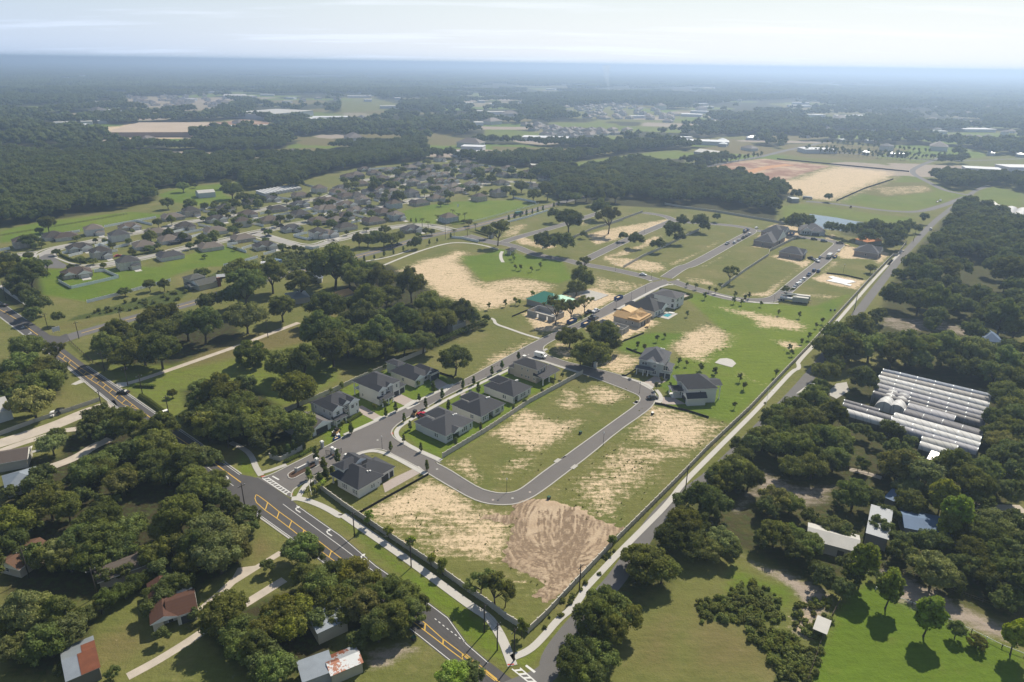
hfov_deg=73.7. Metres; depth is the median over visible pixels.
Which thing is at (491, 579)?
oak tree
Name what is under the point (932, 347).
oak tree
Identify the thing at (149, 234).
yard tree
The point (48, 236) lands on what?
suburban house
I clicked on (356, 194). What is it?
suburban house
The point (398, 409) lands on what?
sidewalk
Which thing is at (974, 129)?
building
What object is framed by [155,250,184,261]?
suburban house
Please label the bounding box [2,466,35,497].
metal roof house
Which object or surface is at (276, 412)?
oak tree
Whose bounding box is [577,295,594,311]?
oak tree
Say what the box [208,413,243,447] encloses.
oak tree
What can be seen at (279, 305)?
oak tree
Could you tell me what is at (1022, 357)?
oak tree
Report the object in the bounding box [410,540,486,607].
power cable
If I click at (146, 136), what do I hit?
house
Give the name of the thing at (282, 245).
yard tree
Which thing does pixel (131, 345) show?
oak tree
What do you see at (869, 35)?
sky
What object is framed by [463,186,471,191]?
yard tree
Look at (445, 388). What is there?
kerb
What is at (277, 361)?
oak tree
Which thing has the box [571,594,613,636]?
oak tree
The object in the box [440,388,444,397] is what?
cypress tree
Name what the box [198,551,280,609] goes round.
gravel drive
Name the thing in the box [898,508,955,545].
metal barn
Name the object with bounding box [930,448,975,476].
oak tree
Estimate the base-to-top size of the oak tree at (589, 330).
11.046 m
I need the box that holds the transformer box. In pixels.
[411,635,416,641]
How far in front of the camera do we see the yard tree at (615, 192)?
633.94 m
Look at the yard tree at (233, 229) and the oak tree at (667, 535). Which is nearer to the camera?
the oak tree at (667, 535)
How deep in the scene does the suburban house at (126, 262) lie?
417.08 m
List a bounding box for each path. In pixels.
[384,242,496,264]
[491,318,538,338]
[499,251,503,261]
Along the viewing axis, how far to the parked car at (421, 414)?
248.65 m
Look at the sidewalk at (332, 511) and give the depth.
199.09 m
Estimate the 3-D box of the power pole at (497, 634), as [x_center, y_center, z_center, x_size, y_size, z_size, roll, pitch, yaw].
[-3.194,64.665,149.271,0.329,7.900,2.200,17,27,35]
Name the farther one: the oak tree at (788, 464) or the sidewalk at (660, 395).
the sidewalk at (660, 395)
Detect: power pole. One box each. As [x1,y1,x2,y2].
[16,548,29,577]
[86,568,96,592]
[349,512,355,536]
[407,540,412,567]
[481,604,487,632]
[494,622,500,650]
[512,627,517,660]
[578,564,582,590]
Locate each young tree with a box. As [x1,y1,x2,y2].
[364,509,373,525]
[382,526,393,538]
[405,535,415,545]
[427,552,436,565]
[437,558,447,574]
[517,617,529,637]
[607,535,616,548]
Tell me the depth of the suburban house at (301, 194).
642.78 m
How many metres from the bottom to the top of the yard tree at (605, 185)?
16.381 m
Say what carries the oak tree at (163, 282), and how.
on the ground at (868, 638)
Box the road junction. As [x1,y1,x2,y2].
[37,331,68,350]
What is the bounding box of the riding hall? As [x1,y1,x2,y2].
[694,149,719,153]
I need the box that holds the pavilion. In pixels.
[505,247,515,254]
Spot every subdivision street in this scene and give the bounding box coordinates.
[39,175,394,256]
[84,172,449,267]
[251,224,450,246]
[324,181,535,217]
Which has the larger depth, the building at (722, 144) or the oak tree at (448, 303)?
the building at (722, 144)
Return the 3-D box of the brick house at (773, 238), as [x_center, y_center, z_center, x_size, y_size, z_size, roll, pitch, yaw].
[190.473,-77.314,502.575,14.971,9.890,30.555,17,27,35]
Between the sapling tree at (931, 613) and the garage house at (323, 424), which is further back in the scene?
the garage house at (323, 424)
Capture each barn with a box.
[0,396,13,422]
[60,636,101,681]
[195,189,215,197]
[864,504,892,550]
[884,488,897,506]
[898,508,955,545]
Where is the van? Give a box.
[534,350,546,358]
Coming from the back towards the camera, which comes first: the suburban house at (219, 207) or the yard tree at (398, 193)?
the yard tree at (398, 193)
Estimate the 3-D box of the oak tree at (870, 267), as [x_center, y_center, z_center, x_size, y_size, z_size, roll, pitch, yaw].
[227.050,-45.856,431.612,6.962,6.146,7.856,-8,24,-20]
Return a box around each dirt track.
[0,427,75,450]
[50,437,112,467]
[116,322,299,385]
[126,631,203,679]
[246,577,286,606]
[747,164,792,172]
[849,468,881,479]
[974,503,1023,512]
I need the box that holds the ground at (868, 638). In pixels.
[0,58,1023,681]
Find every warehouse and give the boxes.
[104,122,209,136]
[223,94,245,98]
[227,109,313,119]
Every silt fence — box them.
[359,473,428,512]
[512,291,569,316]
[621,332,643,341]
[655,402,708,417]
[827,272,862,279]
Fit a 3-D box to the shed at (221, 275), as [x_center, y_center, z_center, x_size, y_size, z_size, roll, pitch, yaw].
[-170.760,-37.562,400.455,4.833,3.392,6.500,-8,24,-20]
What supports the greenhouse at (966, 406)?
on the ground at (868, 638)
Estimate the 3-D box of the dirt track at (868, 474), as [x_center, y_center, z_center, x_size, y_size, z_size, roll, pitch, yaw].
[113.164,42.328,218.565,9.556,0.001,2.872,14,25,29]
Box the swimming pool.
[657,311,676,318]
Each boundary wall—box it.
[451,236,478,242]
[508,209,547,221]
[665,203,797,225]
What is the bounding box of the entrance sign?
[294,461,309,472]
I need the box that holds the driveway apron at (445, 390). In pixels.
[439,384,453,392]
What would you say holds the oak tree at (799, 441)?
on the ground at (868, 638)
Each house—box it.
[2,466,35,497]
[10,235,34,248]
[41,231,59,241]
[54,231,77,241]
[60,266,92,279]
[65,242,92,253]
[82,224,104,236]
[88,107,106,111]
[88,246,112,260]
[106,229,129,242]
[114,255,141,271]
[117,222,141,231]
[131,240,154,250]
[141,135,155,138]
[144,227,163,235]
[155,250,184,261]
[156,234,180,245]
[160,212,184,221]
[171,232,191,241]
[174,221,196,229]
[181,206,200,217]
[197,241,223,252]
[202,226,228,235]
[205,214,228,223]
[215,204,234,211]
[230,233,255,242]
[232,119,241,123]
[235,216,251,227]
[237,209,258,217]
[241,197,253,204]
[252,240,279,250]
[259,215,280,223]
[265,195,281,202]
[266,205,287,212]
[279,223,303,232]
[285,411,332,436]
[289,200,310,207]
[290,209,309,217]
[291,191,307,197]
[307,216,327,225]
[308,227,330,239]
[309,391,359,426]
[311,184,327,192]
[312,204,325,212]
[318,229,340,238]
[323,196,340,203]
[323,204,339,212]
[326,216,342,222]
[327,188,346,194]
[331,222,357,231]
[332,184,350,190]
[335,200,356,207]
[336,192,352,199]
[338,211,355,220]
[339,173,353,179]
[343,132,362,140]
[345,206,366,213]
[349,171,364,176]
[352,191,365,198]
[352,371,405,406]
[354,195,371,204]
[356,180,368,186]
[357,166,371,171]
[360,216,385,225]
[361,188,378,194]
[363,205,379,211]
[366,170,381,175]
[372,207,388,215]
[374,193,390,199]
[375,175,389,180]
[375,187,383,192]
[378,184,390,189]
[380,197,401,203]
[381,167,394,171]
[384,199,402,208]
[386,358,438,387]
[387,210,407,221]
[388,188,401,193]
[392,177,406,183]
[395,172,410,178]
[400,224,424,233]
[402,188,421,197]
[403,164,417,169]
[406,178,420,185]
[407,170,418,175]
[407,199,429,206]
[412,161,425,166]
[414,406,473,442]
[415,175,428,180]
[417,182,431,188]
[420,168,435,172]
[426,164,435,169]
[426,194,445,201]
[427,172,440,177]
[430,184,446,190]
[433,155,446,161]
[433,178,446,183]
[435,189,451,195]
[437,212,458,223]
[438,171,453,177]
[442,163,456,167]
[444,183,459,188]
[447,177,460,183]
[448,187,468,193]
[449,160,461,164]
[450,391,505,422]
[455,173,472,178]
[456,138,484,146]
[458,167,470,172]
[460,160,471,165]
[463,180,481,186]
[467,164,480,168]
[469,193,486,201]
[473,177,489,182]
[482,117,502,124]
[482,375,532,403]
[489,188,506,197]
[492,179,511,185]
[494,171,511,177]
[500,165,516,170]
[501,110,517,116]
[508,357,559,384]
[512,173,525,178]
[526,291,574,311]
[527,183,538,189]
[528,126,539,130]
[536,176,550,180]
[539,131,548,135]
[545,132,556,135]
[546,128,556,133]
[557,130,567,135]
[572,130,582,135]
[584,132,596,136]
[596,128,606,133]
[600,131,610,135]
[607,127,617,130]
[611,130,619,134]
[613,305,651,327]
[621,127,632,130]
[625,297,668,317]
[635,346,674,378]
[645,116,654,119]
[645,288,685,308]
[654,103,666,109]
[658,114,666,118]
[662,119,673,122]
[668,373,722,405]
[695,105,706,110]
[741,145,757,150]
[753,229,785,247]
[761,224,789,235]
[778,246,807,259]
[798,223,825,235]
[833,115,845,118]
[854,244,882,258]
[855,238,881,244]
[879,143,893,150]
[929,141,948,151]
[982,330,1000,345]
[1000,130,1009,135]
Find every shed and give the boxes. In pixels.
[216,274,224,278]
[255,190,267,195]
[316,275,322,282]
[787,197,799,202]
[807,522,859,557]
[927,450,939,462]
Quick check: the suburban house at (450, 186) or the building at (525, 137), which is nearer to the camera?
the suburban house at (450, 186)
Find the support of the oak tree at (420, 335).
on the ground at (868, 638)
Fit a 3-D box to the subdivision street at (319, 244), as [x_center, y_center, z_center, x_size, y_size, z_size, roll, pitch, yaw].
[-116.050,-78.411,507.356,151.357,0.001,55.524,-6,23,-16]
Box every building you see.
[80,120,92,124]
[96,120,106,123]
[312,116,347,117]
[347,95,370,97]
[380,105,398,108]
[460,144,485,149]
[473,121,482,125]
[488,111,503,114]
[522,135,568,140]
[628,115,645,117]
[681,113,702,116]
[687,139,729,145]
[690,110,708,113]
[718,142,727,146]
[746,135,759,139]
[792,102,809,103]
[797,147,837,153]
[807,114,825,116]
[864,139,873,142]
[953,128,996,131]
[961,165,1000,170]
[986,151,994,155]
[995,164,1023,171]
[1015,152,1023,157]
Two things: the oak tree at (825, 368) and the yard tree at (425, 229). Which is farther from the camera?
the yard tree at (425, 229)
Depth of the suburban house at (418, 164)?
844.79 m
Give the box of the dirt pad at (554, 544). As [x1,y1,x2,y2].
[475,499,623,602]
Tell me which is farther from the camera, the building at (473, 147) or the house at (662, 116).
the house at (662, 116)
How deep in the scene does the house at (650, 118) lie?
1629.16 m
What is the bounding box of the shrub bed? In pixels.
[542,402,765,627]
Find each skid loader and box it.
[331,427,340,435]
[410,409,417,417]
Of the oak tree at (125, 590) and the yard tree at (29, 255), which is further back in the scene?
the yard tree at (29, 255)
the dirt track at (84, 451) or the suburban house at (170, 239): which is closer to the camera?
the dirt track at (84, 451)
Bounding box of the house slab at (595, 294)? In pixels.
[580,289,607,300]
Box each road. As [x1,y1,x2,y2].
[0,301,535,681]
[0,400,116,446]
[66,142,821,341]
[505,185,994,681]
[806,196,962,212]
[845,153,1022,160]
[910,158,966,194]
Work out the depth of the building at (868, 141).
1189.58 m
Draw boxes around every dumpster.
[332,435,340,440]
[566,317,576,323]
[581,320,590,326]
[614,294,622,300]
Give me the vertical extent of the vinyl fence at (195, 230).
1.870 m
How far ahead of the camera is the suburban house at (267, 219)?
541.01 m
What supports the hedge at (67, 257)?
on the ground at (868, 638)
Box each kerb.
[67,367,117,408]
[88,366,241,473]
[256,514,289,538]
[262,282,651,477]
[287,460,320,478]
[290,283,668,504]
[391,358,640,493]
[499,244,646,279]
[506,242,658,278]
[643,213,743,276]
[649,212,756,278]
[667,229,844,302]
[678,231,833,298]
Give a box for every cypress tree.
[270,446,277,456]
[277,445,284,455]
[284,443,291,453]
[291,439,297,449]
[305,467,311,477]
[312,445,319,458]
[319,457,327,468]
[321,466,328,477]
[334,449,340,461]
[425,459,428,470]
[431,381,435,391]
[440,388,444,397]
[446,399,450,409]
[476,382,480,392]
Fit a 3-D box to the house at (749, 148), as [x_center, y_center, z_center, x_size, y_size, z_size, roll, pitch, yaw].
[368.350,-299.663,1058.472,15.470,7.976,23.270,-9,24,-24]
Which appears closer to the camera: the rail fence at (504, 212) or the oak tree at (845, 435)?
the oak tree at (845, 435)
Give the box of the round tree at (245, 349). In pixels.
[233,340,268,367]
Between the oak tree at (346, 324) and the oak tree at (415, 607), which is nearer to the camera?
the oak tree at (415, 607)
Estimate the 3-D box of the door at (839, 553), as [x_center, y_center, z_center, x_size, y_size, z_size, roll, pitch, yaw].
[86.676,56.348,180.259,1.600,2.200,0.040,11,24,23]
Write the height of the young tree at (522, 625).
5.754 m
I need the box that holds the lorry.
[779,290,796,302]
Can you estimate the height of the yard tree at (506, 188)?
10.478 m
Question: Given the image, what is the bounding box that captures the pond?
[809,214,863,230]
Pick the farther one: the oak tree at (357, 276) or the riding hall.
the riding hall
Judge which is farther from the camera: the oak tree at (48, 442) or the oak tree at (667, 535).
the oak tree at (48, 442)
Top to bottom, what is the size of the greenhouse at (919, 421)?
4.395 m
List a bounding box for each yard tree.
[17,233,41,247]
[22,252,33,258]
[30,243,38,249]
[34,227,43,231]
[36,215,56,231]
[37,242,45,247]
[51,249,60,254]
[71,235,80,240]
[73,255,85,262]
[88,258,97,263]
[107,242,115,248]
[125,238,131,242]
[127,249,135,253]
[141,229,157,240]
[143,245,154,250]
[152,218,162,226]
[159,197,174,208]
[162,227,173,234]
[166,215,176,223]
[175,182,189,191]
[177,232,187,238]
[182,199,197,207]
[185,242,194,249]
[193,239,202,243]
[196,234,206,239]
[203,237,211,241]
[207,211,217,215]
[208,229,220,237]
[215,222,224,226]
[217,208,227,215]
[219,182,243,198]
[220,178,231,184]
[223,204,231,209]
[227,226,238,233]
[231,201,241,209]
[232,222,242,227]
[234,192,249,199]
[249,193,258,198]
[252,199,262,207]
[254,202,263,206]
[256,195,266,202]
[263,229,272,233]
[275,215,284,222]
[277,243,285,249]
[290,206,300,210]
[297,246,305,250]
[312,219,321,226]
[316,199,324,203]
[326,219,337,226]
[339,217,348,222]
[340,176,347,182]
[343,182,351,188]
[343,211,352,216]
[352,176,359,180]
[367,193,375,199]
[367,209,375,216]
[368,181,377,188]
[374,179,381,185]
[380,196,387,201]
[384,181,392,186]
[391,190,404,199]
[392,169,401,174]
[418,170,426,175]
[421,188,427,196]
[422,227,428,232]
[433,164,441,171]
[445,191,454,198]
[450,167,458,176]
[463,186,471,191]
[471,168,479,172]
[472,185,480,192]
[476,170,485,176]
[485,174,496,184]
[493,167,501,172]
[500,186,512,191]
[506,165,516,174]
[509,189,517,198]
[513,180,529,192]
[517,171,525,180]
[525,172,535,181]
[527,189,541,199]
[538,181,549,188]
[540,183,555,200]
[558,191,572,202]
[569,192,582,203]
[579,185,592,201]
[590,187,605,198]
[591,177,605,181]
[595,181,613,192]
[606,186,624,202]
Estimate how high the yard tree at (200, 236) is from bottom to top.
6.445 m
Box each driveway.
[359,406,379,419]
[383,469,418,491]
[390,394,411,404]
[431,378,446,388]
[645,376,666,386]
[662,397,684,403]
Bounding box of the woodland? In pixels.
[0,183,1023,681]
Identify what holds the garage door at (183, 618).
in the bungalow at (179, 605)
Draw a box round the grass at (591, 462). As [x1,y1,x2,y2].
[363,319,842,635]
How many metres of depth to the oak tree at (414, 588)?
158.80 m
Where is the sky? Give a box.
[0,0,1023,72]
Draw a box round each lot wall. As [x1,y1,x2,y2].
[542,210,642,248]
[623,228,699,267]
[721,236,795,287]
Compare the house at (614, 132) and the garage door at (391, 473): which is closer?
the garage door at (391, 473)
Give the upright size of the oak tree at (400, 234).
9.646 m
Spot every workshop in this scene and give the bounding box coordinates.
[296,650,331,681]
[304,605,347,644]
[325,647,363,681]
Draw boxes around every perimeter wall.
[313,465,340,502]
[340,499,529,633]
[529,446,706,632]
[706,345,807,448]
[808,240,906,347]
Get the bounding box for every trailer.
[448,320,465,331]
[792,296,808,303]
[795,293,810,300]
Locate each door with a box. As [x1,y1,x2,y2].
[180,614,193,623]
[316,424,327,434]
[381,472,388,482]
[389,470,393,477]
[430,372,438,380]
[836,550,843,557]
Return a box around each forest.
[0,62,1023,100]
[0,85,1023,159]
[0,133,1023,258]
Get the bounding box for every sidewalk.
[0,285,24,304]
[33,175,389,256]
[54,180,369,256]
[54,256,136,264]
[75,168,458,266]
[94,178,434,268]
[229,441,263,475]
[256,226,446,248]
[260,223,455,244]
[262,464,286,473]
[291,496,342,517]
[297,478,313,496]
[340,513,516,666]
[343,384,452,434]
[357,450,426,474]
[367,250,410,260]
[394,369,507,460]
[510,250,903,659]
[528,357,578,372]
[617,284,672,308]
[621,376,649,384]
[655,390,662,400]
[711,293,778,303]
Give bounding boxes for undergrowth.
[86,249,311,317]
[695,577,825,681]
[791,595,834,638]
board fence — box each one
[0,397,99,434]
[777,158,908,171]
[837,179,892,200]
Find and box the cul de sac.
[38,254,66,267]
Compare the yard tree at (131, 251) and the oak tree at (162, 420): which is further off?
the yard tree at (131, 251)
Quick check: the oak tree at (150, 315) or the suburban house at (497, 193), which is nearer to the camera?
the oak tree at (150, 315)
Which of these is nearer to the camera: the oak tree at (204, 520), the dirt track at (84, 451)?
the oak tree at (204, 520)
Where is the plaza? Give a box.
[828,382,848,398]
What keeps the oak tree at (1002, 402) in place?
on the ground at (868, 638)
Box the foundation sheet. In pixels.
[826,278,854,283]
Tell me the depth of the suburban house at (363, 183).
708.27 m
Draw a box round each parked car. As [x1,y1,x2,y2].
[54,407,64,414]
[116,389,129,393]
[417,411,425,416]
[646,395,658,399]
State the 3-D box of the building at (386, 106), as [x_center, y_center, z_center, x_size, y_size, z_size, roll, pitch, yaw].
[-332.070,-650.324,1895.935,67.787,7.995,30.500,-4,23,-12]
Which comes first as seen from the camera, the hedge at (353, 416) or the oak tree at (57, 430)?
the oak tree at (57, 430)
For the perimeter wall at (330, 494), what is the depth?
203.89 m
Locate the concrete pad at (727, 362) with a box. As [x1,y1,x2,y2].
[715,358,735,366]
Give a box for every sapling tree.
[849,542,881,586]
[875,566,906,608]
[913,595,950,636]
[928,478,960,515]
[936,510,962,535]
[938,494,975,527]
[1001,618,1023,655]
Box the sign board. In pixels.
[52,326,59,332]
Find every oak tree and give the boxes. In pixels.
[0,260,20,278]
[0,369,22,390]
[0,504,37,534]
[0,527,29,555]
[0,589,42,631]
[0,617,23,637]
[0,630,37,663]
[1,351,39,375]
[2,385,56,417]
[7,258,50,286]
[7,335,46,353]
[12,372,46,392]
[16,621,69,659]
[17,590,60,630]
[21,481,75,520]
[23,355,57,374]
[23,368,65,389]
[27,541,59,569]
[34,433,68,455]
[34,538,82,560]
[35,594,77,623]
[42,259,52,269]
[42,341,65,357]
[46,427,66,435]
[47,490,81,521]
[47,547,74,572]
[54,610,87,648]
[55,521,95,547]
[66,540,111,572]
[67,452,110,487]
[69,511,88,526]
[75,455,116,484]
[76,517,123,551]
[81,500,125,523]
[89,331,121,356]
[90,449,119,468]
[91,599,109,613]
[92,586,118,607]
[98,318,133,336]
[98,406,131,420]
[99,545,124,565]
[100,467,138,495]
[102,531,138,559]
[105,462,139,491]
[107,347,139,369]
[107,406,147,438]
[109,580,136,598]
[116,287,132,295]
[116,512,148,534]
[118,334,147,365]
[124,435,143,458]
[124,572,142,591]
[126,426,145,441]
[129,321,146,334]
[133,428,177,454]
[133,447,168,471]
[134,302,182,326]
[136,541,167,566]
[138,331,182,369]
[140,411,181,444]
[140,569,154,585]
[140,585,154,598]
[142,279,155,290]
[144,318,179,337]
[145,520,181,539]
[149,458,180,486]
[151,492,202,532]
[151,529,183,556]
[153,572,184,593]
[154,442,184,457]
[156,278,169,290]
[162,448,199,474]
[166,389,177,397]
[167,311,208,340]
[170,548,199,573]
[173,463,207,485]
[176,528,212,559]
[179,510,229,546]
[181,305,223,343]
[181,442,210,465]
[184,473,222,503]
[186,378,211,403]
[189,528,243,574]
[190,410,214,440]
[193,267,210,275]
[194,396,232,418]
[196,592,246,636]
[197,372,241,402]
[206,469,231,488]
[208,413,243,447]
[209,401,255,428]
[209,515,252,548]
[216,588,249,614]
[216,613,250,645]
[222,257,259,289]
[222,301,269,333]
[223,625,256,659]
[224,268,268,306]
[226,389,257,404]
[226,537,252,563]
[227,407,265,444]
[236,627,268,657]
[241,399,274,414]
[247,618,273,640]
[255,257,288,293]
[255,649,297,681]
[256,404,286,418]
[256,415,280,442]
[258,593,301,627]
[264,347,302,379]
[268,294,295,321]
[270,369,317,407]
[271,605,307,641]
[278,410,317,431]
[282,531,319,563]
[284,269,318,291]
[285,343,321,372]
[286,593,315,613]
[288,562,316,585]
[294,584,319,600]
[299,309,345,357]
[299,324,312,341]
[301,564,339,594]
[302,289,346,315]
[307,242,358,289]
[312,328,349,366]
[313,581,352,609]
[323,558,348,582]
[325,595,357,626]
[332,259,359,286]
[332,316,351,329]
[333,341,354,356]
[334,578,363,596]
[336,555,369,584]
[342,267,370,289]
[344,585,383,622]
[345,323,369,344]
[347,298,379,323]
[348,283,385,308]
[348,337,382,363]
[351,232,364,247]
[352,260,385,270]
[353,568,383,587]
[358,606,394,642]
[360,233,375,246]
[360,314,395,340]
[363,584,392,615]
[366,263,394,286]
[369,230,380,235]
[374,337,398,359]
[374,573,410,602]
[375,232,387,246]
[377,285,401,307]
[377,598,410,632]
[378,225,390,233]
[381,321,403,339]
[384,233,399,246]
[385,302,421,331]
[390,333,417,356]
[393,230,404,242]
[393,579,422,600]
[395,266,427,302]
[403,315,425,333]
[404,596,426,626]
[410,330,437,352]
[412,290,447,310]
[417,307,435,330]
[423,308,456,334]
[434,659,470,681]
[437,344,472,375]
[440,299,455,310]
[452,297,475,317]
[462,567,495,593]
[478,571,515,604]
[485,219,509,245]
[493,583,516,607]
[542,294,568,324]
[555,208,583,232]
[555,327,584,347]
[556,646,583,677]
[558,633,602,664]
[565,299,579,316]
[566,280,586,295]
[566,658,606,681]
[570,264,593,280]
[570,348,589,365]
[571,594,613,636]
[573,338,612,366]
[576,256,590,264]
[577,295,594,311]
[578,275,594,289]
[582,634,621,673]
[583,583,634,630]
[585,320,600,334]
[589,319,621,344]
[590,613,628,645]
[594,207,621,233]
[600,338,622,349]
[611,598,643,630]
[620,544,640,567]
[621,543,675,583]
[645,554,682,583]
[653,521,686,550]
[665,504,702,534]
[676,528,704,549]
[682,480,722,511]
[687,507,710,530]
[699,536,723,563]
[705,524,740,550]
[708,459,730,472]
[708,470,743,492]
[713,453,758,484]
[722,265,739,281]
[741,462,765,491]
[746,424,777,451]
[757,484,791,511]
[757,519,794,548]
[762,431,794,457]
[764,415,796,432]
[770,403,799,415]
[777,455,808,478]
[778,491,805,513]
[780,285,793,295]
[780,396,813,408]
[781,431,814,456]
[781,522,805,540]
[783,407,818,426]
[790,422,821,449]
[795,452,829,479]
[795,531,824,558]
[797,384,830,406]
[806,406,832,424]
[807,424,840,448]
[810,334,846,359]
[810,361,841,379]
[818,399,849,424]
[819,320,859,338]
[821,515,853,533]
[822,446,852,471]
[828,424,854,442]
[835,477,872,508]
[837,332,863,361]
[843,312,875,334]
[858,332,888,362]
[865,264,877,272]
[876,340,911,369]
[876,448,923,480]
[889,477,922,493]
[890,328,928,365]
[894,488,928,513]
[900,456,946,491]
[904,288,926,314]
[905,549,960,587]
[914,334,948,355]
[920,283,955,309]
[929,329,962,361]
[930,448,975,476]
[931,258,962,275]
[942,344,972,360]
[944,462,995,495]
[945,620,968,637]
[950,523,980,542]
[954,534,991,561]
[956,335,997,358]
[960,488,997,510]
[961,514,992,527]
[963,554,1002,586]
[965,633,989,651]
[969,520,1008,545]
[971,353,1003,376]
[971,454,1005,481]
[974,507,1016,529]
[976,541,1012,571]
[983,429,1019,445]
[984,297,1022,335]
[987,380,1023,399]
[988,344,1023,367]
[989,255,1023,291]
[989,414,1023,434]
[989,556,1017,575]
[994,364,1023,389]
[995,396,1023,408]
[997,313,1023,337]
[1018,352,1023,368]
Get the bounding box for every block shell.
[527,305,563,321]
[599,319,628,334]
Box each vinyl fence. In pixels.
[58,269,118,288]
[68,251,82,256]
[86,279,170,302]
[104,216,155,227]
[114,240,139,248]
[136,220,152,224]
[184,228,202,232]
[223,255,257,264]
[227,244,246,252]
[263,249,275,254]
[275,208,312,214]
[293,231,307,235]
[294,235,311,239]
[514,197,535,202]
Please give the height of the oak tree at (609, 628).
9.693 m
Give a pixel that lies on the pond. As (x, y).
(821, 220)
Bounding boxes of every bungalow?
[0,445,32,471]
[0,537,45,577]
[94,551,150,587]
[147,576,197,631]
[329,452,395,497]
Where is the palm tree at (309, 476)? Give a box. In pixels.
[305,473,313,485]
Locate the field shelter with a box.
[813,615,831,640]
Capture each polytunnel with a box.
[874,389,897,413]
[891,392,908,413]
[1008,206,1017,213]
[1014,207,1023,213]
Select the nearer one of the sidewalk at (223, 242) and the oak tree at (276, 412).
the oak tree at (276, 412)
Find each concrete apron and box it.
[72,379,82,384]
[116,382,128,386]
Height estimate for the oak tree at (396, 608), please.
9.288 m
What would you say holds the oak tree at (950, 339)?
on the ground at (868, 638)
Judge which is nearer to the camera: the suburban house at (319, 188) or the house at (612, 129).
the suburban house at (319, 188)
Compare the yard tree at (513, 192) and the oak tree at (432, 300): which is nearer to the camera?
the oak tree at (432, 300)
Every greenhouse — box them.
[842,399,892,434]
[870,369,990,428]
[888,403,982,458]
[917,436,957,458]
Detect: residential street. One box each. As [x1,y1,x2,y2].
[257,279,668,503]
[500,212,601,242]
[501,243,658,280]
[588,220,673,260]
[643,212,755,278]
[668,230,843,302]
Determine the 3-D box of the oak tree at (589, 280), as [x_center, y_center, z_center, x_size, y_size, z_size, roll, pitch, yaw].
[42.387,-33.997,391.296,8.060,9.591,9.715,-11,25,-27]
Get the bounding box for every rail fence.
[69,339,109,370]
[473,203,537,221]
[808,598,840,678]
[846,466,885,477]
[875,586,1022,652]
[880,565,1023,616]
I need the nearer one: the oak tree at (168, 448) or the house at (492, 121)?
the oak tree at (168, 448)
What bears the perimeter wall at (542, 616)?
on the ground at (868, 638)
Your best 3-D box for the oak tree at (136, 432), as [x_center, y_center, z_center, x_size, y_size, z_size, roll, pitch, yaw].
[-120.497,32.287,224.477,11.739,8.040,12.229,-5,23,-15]
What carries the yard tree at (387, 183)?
on the ground at (868, 638)
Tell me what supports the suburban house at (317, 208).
on the ground at (868, 638)
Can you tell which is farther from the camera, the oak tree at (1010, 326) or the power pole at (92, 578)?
the oak tree at (1010, 326)
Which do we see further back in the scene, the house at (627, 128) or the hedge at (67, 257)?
the house at (627, 128)
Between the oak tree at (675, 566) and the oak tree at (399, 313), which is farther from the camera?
the oak tree at (399, 313)
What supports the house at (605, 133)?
on the ground at (868, 638)
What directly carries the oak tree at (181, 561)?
on the ground at (868, 638)
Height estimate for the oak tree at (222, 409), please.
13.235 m
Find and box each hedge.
[59,253,87,262]
[130,249,163,255]
[133,383,155,387]
[138,393,168,412]
[283,452,299,462]
[299,446,312,456]
[344,411,362,421]
[437,318,487,343]
[659,288,692,299]
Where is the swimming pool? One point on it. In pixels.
(667, 315)
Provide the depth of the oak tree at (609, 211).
512.50 m
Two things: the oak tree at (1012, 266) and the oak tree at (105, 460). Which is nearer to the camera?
the oak tree at (105, 460)
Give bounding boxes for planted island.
[289,461,319,477]
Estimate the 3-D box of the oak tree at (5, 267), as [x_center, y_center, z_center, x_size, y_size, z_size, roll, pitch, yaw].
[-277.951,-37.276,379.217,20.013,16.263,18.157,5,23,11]
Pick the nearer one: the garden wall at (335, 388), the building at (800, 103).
the garden wall at (335, 388)
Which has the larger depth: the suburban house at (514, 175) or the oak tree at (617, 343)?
the suburban house at (514, 175)
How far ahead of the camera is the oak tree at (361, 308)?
316.16 m
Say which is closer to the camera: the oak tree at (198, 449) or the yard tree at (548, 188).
the oak tree at (198, 449)
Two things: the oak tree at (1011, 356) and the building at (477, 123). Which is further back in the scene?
the building at (477, 123)
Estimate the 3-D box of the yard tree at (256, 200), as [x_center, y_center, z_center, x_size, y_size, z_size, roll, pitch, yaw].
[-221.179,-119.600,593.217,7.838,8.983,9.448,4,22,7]
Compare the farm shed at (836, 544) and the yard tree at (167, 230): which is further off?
the yard tree at (167, 230)
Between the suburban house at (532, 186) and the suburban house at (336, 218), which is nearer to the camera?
the suburban house at (336, 218)
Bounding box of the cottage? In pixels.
[182,273,220,290]
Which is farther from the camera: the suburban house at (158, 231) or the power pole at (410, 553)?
the suburban house at (158, 231)
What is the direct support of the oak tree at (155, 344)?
on the ground at (868, 638)
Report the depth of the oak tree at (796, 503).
194.50 m
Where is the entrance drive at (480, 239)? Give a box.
[463,235,503,244]
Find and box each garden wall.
[268,445,302,460]
[282,348,425,411]
[442,370,582,457]
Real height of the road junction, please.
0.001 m
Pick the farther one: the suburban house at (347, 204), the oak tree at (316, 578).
the suburban house at (347, 204)
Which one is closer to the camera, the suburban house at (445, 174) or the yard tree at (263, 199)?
the yard tree at (263, 199)
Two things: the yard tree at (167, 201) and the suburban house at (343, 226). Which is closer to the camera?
the suburban house at (343, 226)
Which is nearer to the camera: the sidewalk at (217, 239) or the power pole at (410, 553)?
the power pole at (410, 553)
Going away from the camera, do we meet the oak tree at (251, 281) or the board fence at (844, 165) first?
the oak tree at (251, 281)

